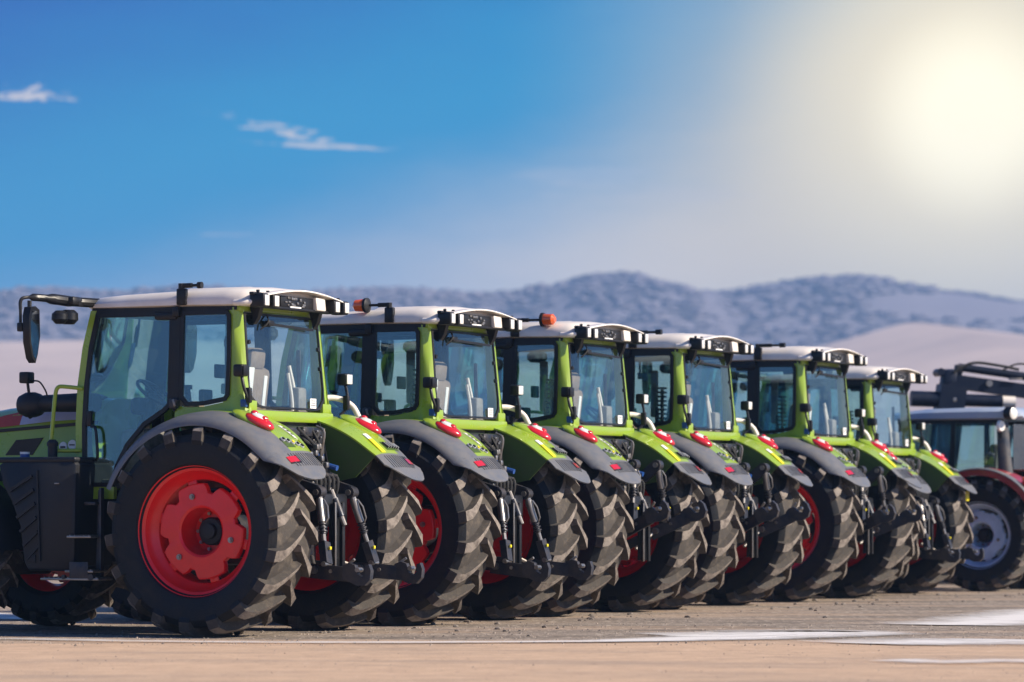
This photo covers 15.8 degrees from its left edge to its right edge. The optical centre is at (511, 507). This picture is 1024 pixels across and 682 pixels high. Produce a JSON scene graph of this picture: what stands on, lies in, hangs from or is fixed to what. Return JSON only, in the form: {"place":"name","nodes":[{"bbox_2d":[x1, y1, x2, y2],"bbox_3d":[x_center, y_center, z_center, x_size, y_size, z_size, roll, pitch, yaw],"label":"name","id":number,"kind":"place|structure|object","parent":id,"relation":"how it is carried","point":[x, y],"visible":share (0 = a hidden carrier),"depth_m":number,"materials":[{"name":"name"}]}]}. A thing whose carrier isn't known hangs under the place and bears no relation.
{"place":"outdoors","nodes":[
{"label":"outdoors","id":0,"kind":"place"},
{"bbox_2d":[0,613,1022,681],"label":"grit","id":1,"kind":"object","parent":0,"point":[532,636],"visible":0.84,"depth_m":32.98,"materials":[{"name":"gravel"}]},
{"bbox_2d":[0,574,1023,681],"bbox_3d":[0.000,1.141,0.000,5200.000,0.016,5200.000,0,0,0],"label":"ground","id":2,"kind":"structure","parent":0,"point":[640,661],"depth_m":29.70,"materials":[{"name":"beige concrete"}]},
{"bbox_2d":[0,613,20,618],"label":"snow patch","id":3,"kind":"object","parent":2,"relation":"on","point":[6,616],"visible":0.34,"depth_m":38.40,"materials":[{"name":"white paint"}]},
{"bbox_2d":[0,282,424,636],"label":"tractor","id":4,"kind":"object","parent":2,"relation":"on","point":[112,475],"visible":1,"depth_m":33.35,"materials":[{"name":"metal"}]},
{"bbox_2d":[111,298,593,625],"bbox_3d":[-1.888,-0.456,37.470,5.519,3.217,2.930,0,0,26],"label":"tractor","id":5,"kind":"object","parent":2,"relation":"on","point":[493,492],"visible":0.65,"depth_m":36.50,"materials":[{"name":"plastic"}]},
{"bbox_2d":[45,630,896,642],"bbox_3d":[-0.235,1.126,32.263,9.268,0.009,3.293,0,0,-18],"label":"line marking","id":6,"kind":"object","parent":2,"relation":"on","point":[797,633],"visible":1,"depth_m":31.80,"materials":[{"name":"white paint"}]},
{"bbox_2d":[376,313,711,616],"bbox_3d":[-0.550,-0.456,40.446,5.414,3.217,2.930,0,0,26],"label":"tractor","id":7,"kind":"object","parent":2,"relation":"on","point":[640,495],"visible":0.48,"depth_m":39.68,"materials":[{"name":"plastic"}]},
{"bbox_2d":[260,590,1023,635],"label":"mud clods","id":8,"kind":"object","parent":2,"relation":"on","point":[591,617],"visible":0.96,"depth_m":38.42,"materials":[{"name":"brown soil"}]},
{"bbox_2d":[501,329,812,609],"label":"tractor","id":9,"kind":"object","parent":2,"relation":"on","point":[751,493],"visible":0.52,"depth_m":42.46,"materials":[{"name":"metal"}]},
{"bbox_2d":[656,629,889,636],"bbox_3d":[2.224,1.126,33.158,2.460,0.005,2.125,0,0,-37],"label":"line marking","id":10,"kind":"object","parent":2,"relation":"on","point":[706,634],"visible":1,"depth_m":33.20,"materials":[{"name":"white paint"}]},
{"bbox_2d":[634,343,923,601],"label":"tractor","id":11,"kind":"object","parent":2,"relation":"on","point":[862,520],"visible":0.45,"depth_m":45.42,"materials":[{"name":"plastic"}]},
{"bbox_2d":[739,366,984,595],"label":"tractor","id":12,"kind":"object","parent":2,"relation":"on","point":[942,538],"visible":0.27,"depth_m":48.88,"materials":[{"name":"metal"}]},
{"bbox_2d":[827,639,1023,643],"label":"snow patch","id":13,"kind":"object","parent":2,"relation":"on","point":[962,641],"visible":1,"depth_m":31.29,"materials":[{"name":"white paint"}]},
{"bbox_2d":[889,659,1023,662],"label":"snow patch","id":14,"kind":"object","parent":2,"relation":"on","point":[956,661],"visible":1,"depth_m":27.30,"materials":[{"name":"white paint"}]},
{"bbox_2d":[891,407,1023,590],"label":"tractor","id":15,"kind":"object","parent":2,"relation":"on","point":[995,503],"visible":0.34,"depth_m":50.49,"materials":[{"name":"metal"}]},
{"bbox_2d":[895,610,1023,624],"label":"line marking","id":16,"kind":"object","parent":2,"relation":"on","point":[1012,617],"visible":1,"depth_m":37.03,"materials":[{"name":"white paint"}]},
{"bbox_2d":[909,361,1023,583],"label":"telescopic handler","id":17,"kind":"object","parent":2,"relation":"on","point":[954,386],"visible":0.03,"depth_m":56.11,"materials":[{"name":"metal"}]},
{"bbox_2d":[0,323,1023,476],"bbox_3d":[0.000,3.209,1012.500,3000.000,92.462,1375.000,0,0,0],"label":"hill field","id":18,"kind":"structure","parent":0,"point":[927,349],"depth_m":679.41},
{"bbox_2d":[0,274,1023,364],"bbox_3d":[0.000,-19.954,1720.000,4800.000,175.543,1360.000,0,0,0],"label":"hills","id":19,"kind":"structure","parent":0,"point":[966,309],"depth_m":1554.60,"materials":[{"name":"grey stone"}]},
{"bbox_2d":[0,270,1023,365],"bbox_3d":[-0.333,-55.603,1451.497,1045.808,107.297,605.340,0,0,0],"label":"distant wood","id":20,"kind":"object","parent":19,"relation":"on","point":[598,280],"visible":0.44,"depth_m":1589.04,"materials":[{"name":"plant"}]},
{"bbox_2d":[0,0,1023,299],"label":"sky","id":21,"kind":"structure","parent":0,"point":[308,145],"materials":[{"name":"blue"}]}
]}

